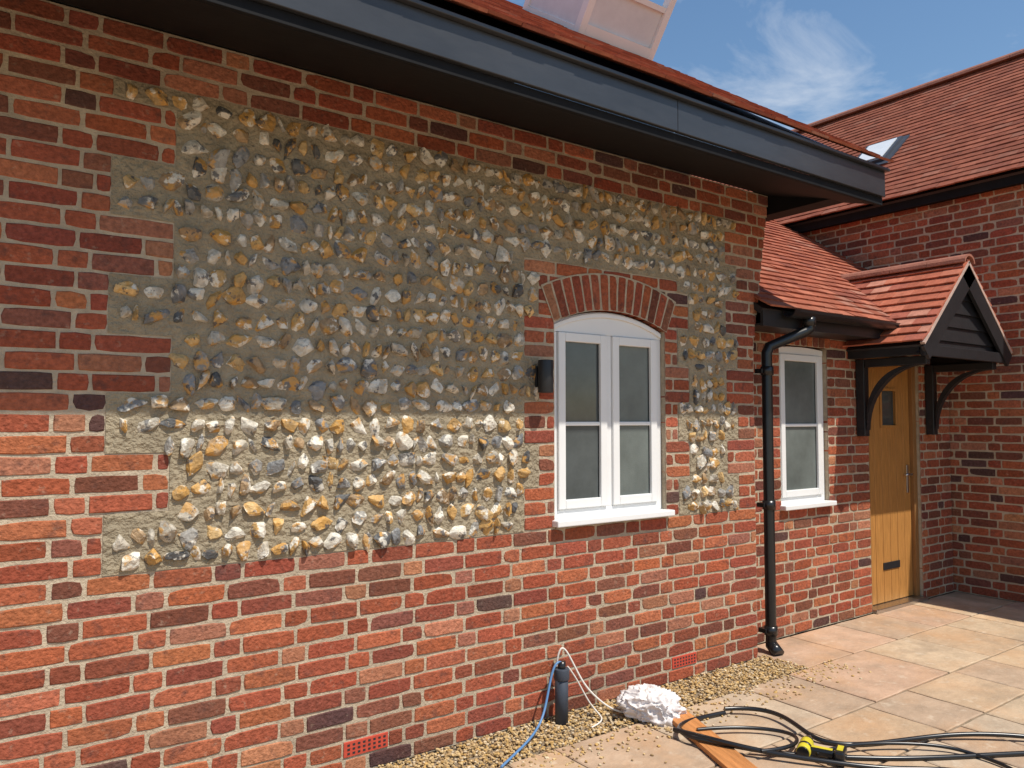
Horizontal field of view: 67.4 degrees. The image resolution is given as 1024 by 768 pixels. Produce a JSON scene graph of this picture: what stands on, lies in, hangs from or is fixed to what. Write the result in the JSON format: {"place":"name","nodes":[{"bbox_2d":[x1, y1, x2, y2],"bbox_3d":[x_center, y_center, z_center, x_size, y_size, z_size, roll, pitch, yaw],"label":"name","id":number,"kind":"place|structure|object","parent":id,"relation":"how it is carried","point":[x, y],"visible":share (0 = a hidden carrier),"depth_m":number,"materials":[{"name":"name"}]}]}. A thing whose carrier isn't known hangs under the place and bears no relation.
{"place":"outdoors","nodes":[
{"label":"outdoors","id":0,"kind":"place"},
{"bbox_2d":[47,0,691,175],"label":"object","id":1,"kind":"object","parent":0,"point":[340,79],"depth_m":3.99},
{"bbox_2d":[421,0,830,147],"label":"roof deck","id":2,"kind":"structure","parent":1,"relation":"on","point":[465,12],"depth_m":4.25,"materials":[{"name":"black paint"}]},
{"bbox_2d":[444,0,893,161],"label":"roof tiles","id":3,"kind":"object","parent":2,"relation":"on","point":[511,13],"visible":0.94,"depth_m":4.02,"materials":[{"name":"tile"}]},
{"bbox_2d":[523,0,530,10],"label":"post","id":4,"kind":"object","parent":3,"relation":"on","point":[526,4],"visible":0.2,"depth_m":6.39,"materials":[{"name":"white plastic"}]},
{"bbox_2d":[527,6,574,29],"bbox_3d":[0.324,-2.920,6.147,0.060,0.454,0.622,2,-3,-35],"label":"side rail","id":5,"kind":"object","parent":3,"relation":"on","point":[568,25],"visible":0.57,"depth_m":6.11,"materials":[{"name":"white plastic"}]},
{"bbox_2d":[573,0,595,33],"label":"post","id":6,"kind":"object","parent":3,"relation":"on","point":[584,15],"depth_m":5.80,"materials":[{"name":"white plastic"}]},
{"bbox_2d":[634,0,665,12],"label":"front rail","id":7,"kind":"object","parent":6,"relation":"attached to","point":[652,5],"visible":1,"depth_m":6.03,"materials":[{"name":"white plastic"}]},
{"bbox_2d":[584,24,650,57],"bbox_3d":[0.823,-2.712,6.074,0.678,0.106,0.103,2,-3,-35],"label":"rail","id":8,"kind":"object","parent":3,"relation":"on","point":[591,31],"visible":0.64,"depth_m":6.04,"materials":[{"name":"white plastic"}]},
{"bbox_2d":[530,0,662,47],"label":"skylight window","id":9,"kind":"structure","parent":8,"relation":"on","point":[634,21],"depth_m":6.01,"materials":[{"name":"clear glass"}]},
{"bbox_2d":[647,0,676,60],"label":"post","id":10,"kind":"object","parent":3,"relation":"on","point":[668,5],"visible":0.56,"depth_m":6.17,"materials":[{"name":"white plastic"}]},
{"bbox_2d":[554,313,660,337],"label":"head trim","id":11,"kind":"structure","parent":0,"point":[610,316],"depth_m":4.37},
{"bbox_2d":[376,592,1023,767],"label":"patio paving","id":12,"kind":"structure","parent":0,"point":[950,662],"depth_m":4.26,"materials":[{"name":"stone"}]},
{"bbox_2d":[0,0,767,767],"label":"brickwork","id":13,"kind":"object","parent":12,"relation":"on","point":[68,464],"visible":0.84,"depth_m":3.17,"materials":[{"name":"brick"}]},
{"bbox_2d":[343,732,387,757],"bbox_3d":[-0.650,1.598,3.407,0.212,0.065,0.022,2,-3,-35],"label":"air brick","id":14,"kind":"object","parent":13,"relation":"on","point":[356,745],"visible":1,"depth_m":3.39,"materials":[{"name":"ceramic"}]},
{"bbox_2d":[0,0,767,767],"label":"brickwork mortar","id":15,"kind":"object","parent":13,"relation":"attached to","point":[140,474],"visible":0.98,"depth_m":3.18,"materials":[{"name":"concrete"}]},
{"bbox_2d":[102,77,738,575],"bbox_3d":[-0.023,-0.180,3.928,3.650,1.875,0.001,2,-3,-35],"label":"flint panel mortar","id":16,"kind":"object","parent":13,"relation":"attached to","point":[132,439],"visible":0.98,"depth_m":3.40,"materials":[{"name":"concrete"}]},
{"bbox_2d":[113,83,738,570],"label":"flint panel stones","id":17,"kind":"object","parent":13,"relation":"attached to","point":[235,293],"visible":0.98,"depth_m":3.45,"materials":[{"name":"stone"}]},
{"bbox_2d":[52,0,869,203],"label":"soffit","id":18,"kind":"structure","parent":13,"relation":"on","point":[202,22],"depth_m":3.29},
{"bbox_2d":[194,0,881,205],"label":"fascia lower strip","id":19,"kind":"object","parent":18,"relation":"attached to","point":[276,16],"visible":1,"depth_m":3.11,"materials":[{"name":"plastic"}]},
{"bbox_2d":[252,0,677,132],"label":"fascia board","id":20,"kind":"object","parent":19,"relation":"attached to","point":[396,23],"visible":1,"depth_m":3.04,"materials":[{"name":"plastic"}]},
{"bbox_2d":[394,0,889,172],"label":"eaves lip","id":21,"kind":"object","parent":20,"relation":"on","point":[471,23],"visible":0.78,"depth_m":3.44,"materials":[{"name":"plastic"}]},
{"bbox_2d":[675,100,884,197],"bbox_3d":[1.550,-1.262,4.237,1.867,0.155,0.025,2,-3,-35],"label":"fascia board","id":22,"kind":"object","parent":19,"relation":"on","point":[705,126],"visible":0.96,"depth_m":4.12,"materials":[{"name":"plastic"}]},
{"bbox_2d":[753,177,867,221],"bbox_3d":[1.907,-1.256,5.162,0.146,0.190,1.015,2,-3,-35],"label":"eaves end box","id":23,"kind":"object","parent":18,"relation":"attached to","point":[778,207],"visible":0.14,"depth_m":5.13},
{"bbox_2d":[535,359,552,392],"bbox_3d":[0.168,-0.039,3.990,0.080,0.170,0.101,2,-3,-35],"label":"wall lamp","id":24,"kind":"object","parent":13,"relation":"attached to","point":[544,376],"visible":1,"depth_m":3.95,"materials":[{"name":"metal"}]},
{"bbox_2d":[554,312,659,339],"bbox_3d":[0.534,-0.341,4.415,0.843,0.132,0.064,2,-3,-35],"label":"head","id":25,"kind":"object","parent":13,"relation":"attached to","point":[607,327],"visible":0.52,"depth_m":4.38},
{"bbox_2d":[552,509,674,527],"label":"sill","id":26,"kind":"structure","parent":13,"relation":"on","point":[599,519],"depth_m":4.25,"materials":[{"name":"white plastic"}]},
{"bbox_2d":[554,331,556,518],"bbox_3d":[0.207,0.219,4.158,0.043,1.010,0.062,2,-3,-35],"label":"jamb","id":27,"kind":"object","parent":26,"relation":"on","point":[555,401],"visible":0.2,"depth_m":4.14,"materials":[{"name":"white plastic"}]},
{"bbox_2d":[557,502,655,518],"bbox_3d":[0.533,0.712,4.367,0.757,0.045,0.062,2,-3,-35],"label":"bottom rail","id":28,"kind":"object","parent":26,"relation":"on","point":[577,512],"visible":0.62,"depth_m":4.32,"materials":[{"name":"white plastic"}]},
{"bbox_2d":[556,332,565,509],"bbox_3d":[0.257,0.197,4.173,0.050,0.961,0.056,2,-3,-35],"label":"sash","id":29,"kind":"object","parent":28,"relation":"on","point":[561,422],"visible":0.76,"depth_m":4.15,"materials":[{"name":"white plastic"}]},
{"bbox_2d":[565,332,599,343],"bbox_3d":[0.381,-0.254,4.282,0.254,0.050,0.056,2,-3,-35],"label":"sash","id":30,"kind":"object","parent":29,"relation":"attached to","point":[582,338],"visible":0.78,"depth_m":4.26,"materials":[{"name":"white plastic"}]},
{"bbox_2d":[566,497,600,508],"bbox_3d":[0.381,0.656,4.240,0.254,0.050,0.056,2,-3,-35],"label":"sash","id":31,"kind":"object","parent":28,"relation":"on","point":[583,503],"visible":0.78,"depth_m":4.21,"materials":[{"name":"white plastic"}]},
{"bbox_2d":[565,342,597,499],"bbox_3d":[0.382,0.201,4.260,0.254,0.861,0.008,2,-3,-35],"label":"glass pane","id":32,"kind":"object","parent":31,"relation":"on","point":[581,406],"visible":1,"depth_m":4.26,"materials":[{"name":"glass"}]},
{"bbox_2d":[566,422,599,425],"bbox_3d":[0.381,0.220,4.260,0.254,0.022,0.038,2,-3,-35],"label":"glazing bar","id":33,"kind":"object","parent":32,"relation":"attached to","point":[582,423],"visible":0.8,"depth_m":4.24,"materials":[{"name":"white plastic"}]},
{"bbox_2d":[599,335,607,505],"bbox_3d":[0.505,0.205,4.350,0.050,0.961,0.056,2,-3,-35],"label":"sash","id":34,"kind":"object","parent":28,"relation":"on","point":[603,468],"visible":0.74,"depth_m":4.32,"materials":[{"name":"white plastic"}]},
{"bbox_2d":[598,344,598,496],"bbox_3d":[0.487,0.204,4.329,0.005,0.861,0.006,2,-3,-35],"label":"gasket","id":35,"kind":"object","parent":34,"relation":"attached to","point":[598,420],"visible":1,"depth_m":4.33,"materials":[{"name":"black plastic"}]},
{"bbox_2d":[607,336,611,505],"bbox_3d":[0.533,0.207,4.391,0.040,0.965,0.062,2,-3,-35],"label":"mullion","id":36,"kind":"object","parent":28,"relation":"on","point":[609,418],"visible":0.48,"depth_m":4.37,"materials":[{"name":"white plastic"}]},
{"bbox_2d":[611,336,619,504],"bbox_3d":[0.581,0.208,4.404,0.050,0.961,0.056,2,-3,-35],"label":"sash","id":37,"kind":"object","parent":28,"relation":"on","point":[615,435],"visible":0.76,"depth_m":4.38,"materials":[{"name":"white plastic"}]},
{"bbox_2d":[619,337,649,347],"bbox_3d":[0.705,-0.243,4.514,0.254,0.050,0.056,2,-3,-35],"label":"sash","id":38,"kind":"object","parent":37,"relation":"attached to","point":[634,342],"visible":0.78,"depth_m":4.49,"materials":[{"name":"white plastic"}]},
{"bbox_2d":[620,493,651,504],"bbox_3d":[0.705,0.667,4.471,0.254,0.050,0.056,2,-3,-35],"label":"sash","id":39,"kind":"object","parent":28,"relation":"on","point":[635,498],"visible":0.78,"depth_m":4.45,"materials":[{"name":"white plastic"}]},
{"bbox_2d":[619,346,648,494],"bbox_3d":[0.706,0.212,4.491,0.254,0.861,0.008,2,-3,-35],"label":"glass pane","id":40,"kind":"object","parent":39,"relation":"on","point":[633,407],"visible":1,"depth_m":4.49,"materials":[{"name":"glass"}]},
{"bbox_2d":[620,422,649,425],"bbox_3d":[0.706,0.231,4.491,0.254,0.022,0.038,2,-3,-35],"label":"glazing bar","id":41,"kind":"object","parent":40,"relation":"attached to","point":[634,423],"visible":0.8,"depth_m":4.47,"materials":[{"name":"white plastic"}]},
{"bbox_2d":[649,339,657,501],"bbox_3d":[0.829,0.216,4.581,0.050,0.961,0.056,2,-3,-35],"label":"sash","id":42,"kind":"object","parent":28,"relation":"on","point":[653,420],"visible":0.62,"depth_m":4.55,"materials":[{"name":"white plastic"}]},
{"bbox_2d":[648,348,649,492],"bbox_3d":[0.812,0.215,4.560,0.005,0.861,0.006,2,-3,-35],"label":"gasket","id":43,"kind":"object","parent":42,"relation":"attached to","point":[648,419],"visible":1,"depth_m":4.56,"materials":[{"name":"black plastic"}]},
{"bbox_2d":[656,340,660,508],"bbox_3d":[0.859,0.241,4.622,0.043,1.010,0.062,2,-3,-35],"label":"jamb","id":44,"kind":"object","parent":26,"relation":"on","point":[658,504],"visible":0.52,"depth_m":4.60,"materials":[{"name":"white plastic"}]},
{"bbox_2d":[672,652,696,668],"bbox_3d":[1.027,1.654,4.602,0.212,0.065,0.022,2,-3,-35],"label":"air brick","id":45,"kind":"object","parent":13,"relation":"on","point":[684,659],"visible":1,"depth_m":4.59,"materials":[{"name":"ceramic"}]},
{"bbox_2d":[567,666,601,727],"bbox_3d":[0.387,1.591,3.952,0.161,0.275,0.138,-2,-4,42],"label":"white cord","id":46,"kind":"object","parent":12,"relation":"on","point":[600,721],"visible":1,"depth_m":3.98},
{"bbox_2d":[556,647,622,712],"bbox_3d":[0.424,1.555,3.999,0.405,0.368,0.019,0,-3,-3],"label":"white cord","id":47,"kind":"object","parent":12,"relation":"on","point":[583,682],"visible":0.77,"depth_m":3.99,"materials":[{"name":"plastic"}]},
{"bbox_2d":[378,655,870,767],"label":"gravel strip","id":48,"kind":"object","parent":12,"relation":"on","point":[428,760],"visible":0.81,"depth_m":3.89,"materials":[{"name":"gravel"}]},
{"bbox_2d":[554,660,568,725],"bbox_3d":[0.255,1.585,3.938,0.081,0.322,0.080,2,-3,-35],"label":"duct pipe stub","id":49,"kind":"object","parent":48,"relation":"on","point":[561,674],"visible":0.94,"depth_m":3.91,"materials":[{"name":"black plastic"}]},
{"bbox_2d":[500,661,561,767],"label":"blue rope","id":50,"kind":"object","parent":49,"relation":"attached to","point":[535,730],"visible":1,"depth_m":3.76,"materials":[{"name":"fabric"}]},
{"bbox_2d":[615,683,686,726],"bbox_3d":[0.732,1.667,4.024,0.269,0.179,0.362,8,-8,-71],"label":"crumpled plastic sheet","id":51,"kind":"object","parent":12,"relation":"on","point":[655,705],"visible":0.99,"depth_m":3.94,"materials":[{"name":"plastic"}]},
{"bbox_2d":[672,710,756,767],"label":"wooden plank","id":52,"kind":"object","parent":12,"relation":"on","point":[724,757],"visible":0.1,"depth_m":3.55,"materials":[{"name":"wood"}]},
{"bbox_2d":[696,726,798,752],"bbox_3d":[1.160,1.691,3.707,0.347,0.034,0.407,2,-3,-35],"label":"black hose","id":53,"kind":"object","parent":12,"relation":"on","point":[790,745],"visible":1,"depth_m":3.77,"materials":[{"name":"plastic"}]},
{"bbox_2d":[673,727,948,767],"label":"black hose","id":54,"kind":"object","parent":12,"relation":"on","point":[785,755],"visible":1,"depth_m":3.46,"materials":[{"name":"plastic"}]},
{"bbox_2d":[796,735,846,767],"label":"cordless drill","id":55,"kind":"object","parent":12,"relation":"on","point":[806,746],"visible":0.89,"depth_m":3.49,"materials":[{"name":"yellow plastic"}]},
{"bbox_2d":[677,710,1023,760],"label":"black hose","id":56,"kind":"object","parent":12,"relation":"on","point":[907,758],"visible":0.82,"depth_m":3.51,"materials":[{"name":"plastic"}]},
{"bbox_2d":[724,706,1023,746],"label":"black hose","id":57,"kind":"object","parent":12,"relation":"on","point":[904,739],"visible":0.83,"depth_m":3.71,"materials":[{"name":"plastic"}]},
{"bbox_2d":[872,595,927,613],"bbox_3d":[3.208,1.837,6.429,0.816,0.030,0.150,2,-3,-35],"label":"threshold","id":58,"kind":"object","parent":12,"relation":"on","point":[893,604],"visible":0.64,"depth_m":6.38,"materials":[{"name":"stone"}]},
{"bbox_2d":[868,436,872,607],"bbox_3d":[2.879,0.816,6.284,0.058,1.995,0.080,2,-3,-35],"label":"frame","id":59,"kind":"object","parent":58,"relation":"on","point":[870,525],"visible":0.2,"depth_m":6.25,"materials":[{"name":"brown wood"}]},
{"bbox_2d":[868,367,876,604],"bbox_3d":[2.947,0.819,6.345,0.111,1.985,0.040,2,-3,-35],"label":"board","id":60,"kind":"object","parent":58,"relation":"on","point":[873,533],"visible":0.18,"depth_m":6.33,"materials":[{"name":"brown wood"}]},
{"bbox_2d":[872,367,884,603],"bbox_3d":[3.041,0.822,6.412,0.111,1.985,0.040,2,-3,-35],"label":"board","id":61,"kind":"object","parent":58,"relation":"on","point":[878,498],"visible":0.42,"depth_m":6.39,"materials":[{"name":"brown wood"}]},
{"bbox_2d":[883,560,899,569],"bbox_3d":[3.195,1.523,6.460,0.260,0.060,0.008,2,-3,-35],"label":"letter plate","id":62,"kind":"object","parent":61,"relation":"attached to","point":[891,565],"visible":1,"depth_m":6.45,"materials":[{"name":"black paint"}]},
{"bbox_2d":[881,428,891,601],"bbox_3d":[3.134,1.085,6.467,0.111,1.465,0.040,2,-3,-35],"label":"board","id":63,"kind":"object","parent":58,"relation":"on","point":[886,514],"visible":0.69,"depth_m":6.45,"materials":[{"name":"brown wood"}]},
{"bbox_2d":[888,428,898,599],"bbox_3d":[3.228,1.088,6.534,0.111,1.465,0.040,2,-3,-35],"label":"board","id":64,"kind":"object","parent":58,"relation":"on","point":[893,511],"visible":0.68,"depth_m":6.51,"materials":[{"name":"brown wood"}]},
{"bbox_2d":[893,366,905,597],"bbox_3d":[3.322,0.831,6.613,0.111,1.985,0.040,2,-3,-35],"label":"board","id":65,"kind":"object","parent":58,"relation":"on","point":[900,504],"visible":0.55,"depth_m":6.59,"materials":[{"name":"brown wood"}]},
{"bbox_2d":[901,369,912,596],"bbox_3d":[3.416,0.835,6.680,0.111,1.985,0.040,2,-3,-35],"label":"board","id":66,"kind":"object","parent":58,"relation":"on","point":[907,496],"visible":0.46,"depth_m":6.66,"materials":[{"name":"brown wood"}]},
{"bbox_2d":[906,465,908,492],"bbox_3d":[3.429,0.821,6.659,0.030,0.240,0.010,2,-3,-35],"label":"handle plate","id":67,"kind":"object","parent":66,"relation":"attached to","point":[907,480],"visible":1,"depth_m":6.65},
{"bbox_2d":[908,367,919,595],"bbox_3d":[3.496,0.837,6.724,0.058,1.995,0.080,2,-3,-35],"label":"frame","id":68,"kind":"object","parent":58,"relation":"on","point":[913,484],"visible":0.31,"depth_m":6.69,"materials":[{"name":"brown wood"}]},
{"bbox_2d":[816,741,1012,767],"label":"black hose","id":69,"kind":"object","parent":12,"relation":"on","point":[926,745],"visible":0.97,"depth_m":3.58,"materials":[{"name":"plastic"}]},
{"bbox_2d":[507,0,1023,146],"label":"sky","id":70,"kind":"structure","parent":0,"point":[804,61],"materials":[{"name":"blue"}]},
{"bbox_2d":[753,300,794,313],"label":"wing roof deck","id":71,"kind":"structure","parent":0,"point":[759,305],"depth_m":5.13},
{"bbox_2d":[754,220,896,322],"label":"wing roof tiles","id":72,"kind":"object","parent":71,"relation":"on","point":[801,271],"visible":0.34,"depth_m":6.25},
{"bbox_2d":[755,323,871,340],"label":"wing soffit","id":73,"kind":"structure","parent":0,"point":[758,328],"depth_m":5.63,"materials":[{"name":"wood"}]},
{"bbox_2d":[760,307,883,338],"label":"wing fascia","id":74,"kind":"structure","parent":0,"point":[773,318],"depth_m":5.43,"materials":[{"name":"wood"}]},
{"bbox_2d":[879,391,881,424],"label":"vision trim","id":75,"kind":"structure","parent":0,"point":[880,403],"depth_m":6.44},
{"bbox_2d":[880,425,897,427],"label":"vision trim","id":76,"kind":"structure","parent":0,"point":[888,426],"depth_m":6.50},
{"bbox_2d":[758,591,1020,644],"bbox_3d":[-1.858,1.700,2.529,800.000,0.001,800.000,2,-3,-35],"label":"ground","id":77,"kind":"structure","parent":0,"point":[863,616],"depth_m":6.02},
{"bbox_2d":[756,312,919,474],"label":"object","id":78,"kind":"object","parent":77,"relation":"on","point":[758,317],"depth_m":5.64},
{"bbox_2d":[755,317,815,655],"bbox_3d":[1.861,0.674,5.191,0.420,2.283,0.168,1,-3,-17],"label":"downpipe","id":79,"kind":"object","parent":78,"relation":"attached to","point":[767,504],"visible":0.95,"depth_m":5.13,"materials":[{"name":"black plastic"}]},
{"bbox_2d":[782,309,900,329],"bbox_3d":[3.001,-0.433,5.944,2.840,0.052,0.104,2,-3,-35],"label":"gutter","id":80,"kind":"object","parent":78,"relation":"attached to","point":[839,319],"visible":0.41,"depth_m":5.42,"materials":[{"name":"black plastic"}]},
{"bbox_2d":[882,391,892,424],"bbox_3d":[3.181,0.205,6.541,0.227,0.300,0.010,2,-3,-35],"label":"vision glass","id":81,"kind":"object","parent":78,"relation":"attached to","point":[887,407],"visible":0.71,"depth_m":6.55,"materials":[{"name":"glass"}]},
{"bbox_2d":[879,367,886,387],"bbox_3d":[3.134,-0.056,6.520,0.111,0.220,0.040,2,-3,-35],"label":"board","id":82,"kind":"object","parent":81,"relation":"on","point":[882,371],"visible":0.15,"depth_m":6.50,"materials":[{"name":"brown wood"}]},
{"bbox_2d":[887,366,893,387],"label":"board","id":83,"kind":"object","parent":81,"relation":"on","point":[890,384],"visible":0.24,"depth_m":6.57,"materials":[{"name":"brown wood"}]},
{"bbox_2d":[840,254,1012,435],"bbox_3d":[3.239,-0.284,6.468,1.508,1.430,1.196,2,-3,-35],"label":"porch canopy","id":84,"kind":"object","parent":78,"relation":"attached to","point":[941,311],"visible":0.83,"depth_m":6.07,"materials":[{"name":"tile"}]},
{"bbox_2d":[753,322,953,642],"bbox_3d":[2.695,0.711,6.131,3.139,2.243,0.104,2,-3,-35],"label":"wing brickwork","id":85,"kind":"object","parent":77,"relation":"on","point":[807,563],"visible":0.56,"depth_m":5.95,"materials":[{"name":"brick"}]},
{"bbox_2d":[779,347,836,510],"bbox_3d":[2.171,0.320,5.747,0.640,1.197,0.150,2,-3,-35],"label":"window wing","id":86,"kind":"structure","parent":85,"relation":"attached to","point":[801,427],"depth_m":5.77,"materials":[{"name":"white plastic"}]},
{"bbox_2d":[753,321,953,643],"bbox_3d":[2.693,0.712,6.135,3.140,2.250,0.096,2,-3,-35],"label":"wing brickwork mortar","id":87,"kind":"object","parent":85,"relation":"on","point":[827,445],"visible":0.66,"depth_m":5.96,"materials":[{"name":"concrete"}]},
{"bbox_2d":[803,184,1023,601],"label":"brickwork","id":88,"kind":"object","parent":77,"relation":"on","point":[973,388],"visible":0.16,"depth_m":6.80,"materials":[{"name":"brick"}]},
{"bbox_2d":[785,167,1023,227],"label":"roof deck","id":89,"kind":"structure","parent":88,"relation":"on","point":[931,191],"depth_m":7.24,"materials":[{"name":"wood"}]},
{"bbox_2d":[692,56,1023,224],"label":"roof tiles","id":90,"kind":"object","parent":89,"relation":"on","point":[966,128],"visible":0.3,"depth_m":7.96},
{"bbox_2d":[858,136,902,162],"bbox_3d":[4.005,-2.545,8.450,0.402,0.344,0.400,2,-3,-35],"label":"roof light frame","id":91,"kind":"object","parent":90,"relation":"on","point":[892,147],"visible":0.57,"depth_m":8.29,"materials":[{"name":"metal"}]},
{"bbox_2d":[859,138,896,160],"bbox_3d":[3.994,-2.560,8.443,0.328,0.277,0.320,2,-3,-35],"label":"roof light glass","id":92,"kind":"object","parent":91,"relation":"in","point":[881,148],"visible":0.86,"depth_m":8.43,"materials":[{"name":"glass"}]},
{"bbox_2d":[875,134,909,164],"bbox_3d":[4.011,-2.511,8.453,0.502,0.428,0.500,2,-3,-35],"label":"roof light flashing","id":93,"kind":"object","parent":90,"relation":"on","point":[898,146],"visible":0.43,"depth_m":8.25,"materials":[{"name":"metal"}]},
{"bbox_2d":[801,183,1023,232],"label":"soffit","id":94,"kind":"structure","parent":88,"relation":"on","point":[917,207],"depth_m":7.28,"materials":[{"name":"wood"}]},
{"bbox_2d":[808,184,1023,602],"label":"brickwork mortar","id":95,"kind":"object","parent":88,"relation":"attached to","point":[986,375],"visible":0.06,"depth_m":6.82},
{"bbox_2d":[882,388,896,390],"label":"vision trim","id":96,"kind":"structure","parent":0,"point":[889,389],"depth_m":6.53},
{"bbox_2d":[894,391,897,424],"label":"vision trim","id":97,"kind":"structure","parent":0,"point":[896,413],"depth_m":6.58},
{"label":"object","id":98,"kind":"object","parent":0,"visible":0},
{"bbox_3d":[6.284,-2.641,9.652,2.346,1.952,9.998,2,-3,-35],"label":"roof","id":99,"kind":"object","parent":98,"relation":"on","visible":0},
{"bbox_2d":[796,121,817,132],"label":"ridge tile","id":100,"kind":"object","parent":99,"relation":"on","point":[812,124],"visible":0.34,"depth_m":10.56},
{"bbox_2d":[815,114,837,125],"bbox_3d":[4.330,-3.588,10.450,0.240,0.085,0.296,2,-3,-35],"label":"ridge tile","id":101,"kind":"object","parent":99,"relation":"on","point":[826,120],"visible":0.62,"depth_m":10.38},
{"bbox_2d":[836,107,858,118],"bbox_3d":[4.504,-3.599,10.206,0.240,0.085,0.296,2,-3,-35],"label":"ridge tile","id":102,"kind":"object","parent":99,"relation":"on","point":[846,113],"visible":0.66,"depth_m":10.14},
{"bbox_2d":[857,99,881,111],"bbox_3d":[4.678,-3.611,9.962,0.240,0.085,0.296,2,-3,-35],"label":"ridge tile","id":103,"kind":"object","parent":99,"relation":"on","point":[872,104],"visible":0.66,"depth_m":9.90,"materials":[{"name":"tile"}]},
{"bbox_2d":[879,91,904,103],"bbox_3d":[4.853,-3.622,9.718,0.240,0.085,0.296,2,-3,-35],"label":"ridge tile","id":104,"kind":"object","parent":99,"relation":"on","point":[892,97],"visible":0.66,"depth_m":9.66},
{"bbox_2d":[790,173,1023,232],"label":"fascia","id":105,"kind":"structure","parent":99,"relation":"attached to","point":[957,193],"depth_m":7.24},
{"bbox_2d":[903,81,929,95],"bbox_3d":[5.027,-3.633,9.474,0.240,0.085,0.296,2,-3,-35],"label":"ridge tile","id":106,"kind":"object","parent":99,"relation":"on","point":[915,89],"visible":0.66,"depth_m":9.41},
{"bbox_2d":[927,73,955,87],"bbox_3d":[5.201,-3.645,9.230,0.240,0.085,0.296,2,-3,-35],"label":"ridge tile","id":107,"kind":"object","parent":99,"relation":"on","point":[941,80],"visible":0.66,"depth_m":9.17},
{"bbox_2d":[953,63,982,78],"bbox_3d":[5.375,-3.656,8.986,0.240,0.085,0.296,2,-3,-35],"label":"ridge tile","id":108,"kind":"object","parent":99,"relation":"on","point":[967,71],"visible":0.62,"depth_m":8.92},
{"bbox_2d":[981,53,1012,68],"bbox_3d":[5.550,-3.667,8.742,0.240,0.085,0.296,2,-3,-35],"label":"ridge tile","id":109,"kind":"object","parent":99,"relation":"on","point":[995,61],"visible":0.62,"depth_m":8.68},
{"bbox_2d":[1010,49,1023,58],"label":"ridge tile","id":110,"kind":"object","parent":99,"relation":"on","point":[1016,54],"visible":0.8,"depth_m":8.50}
]}

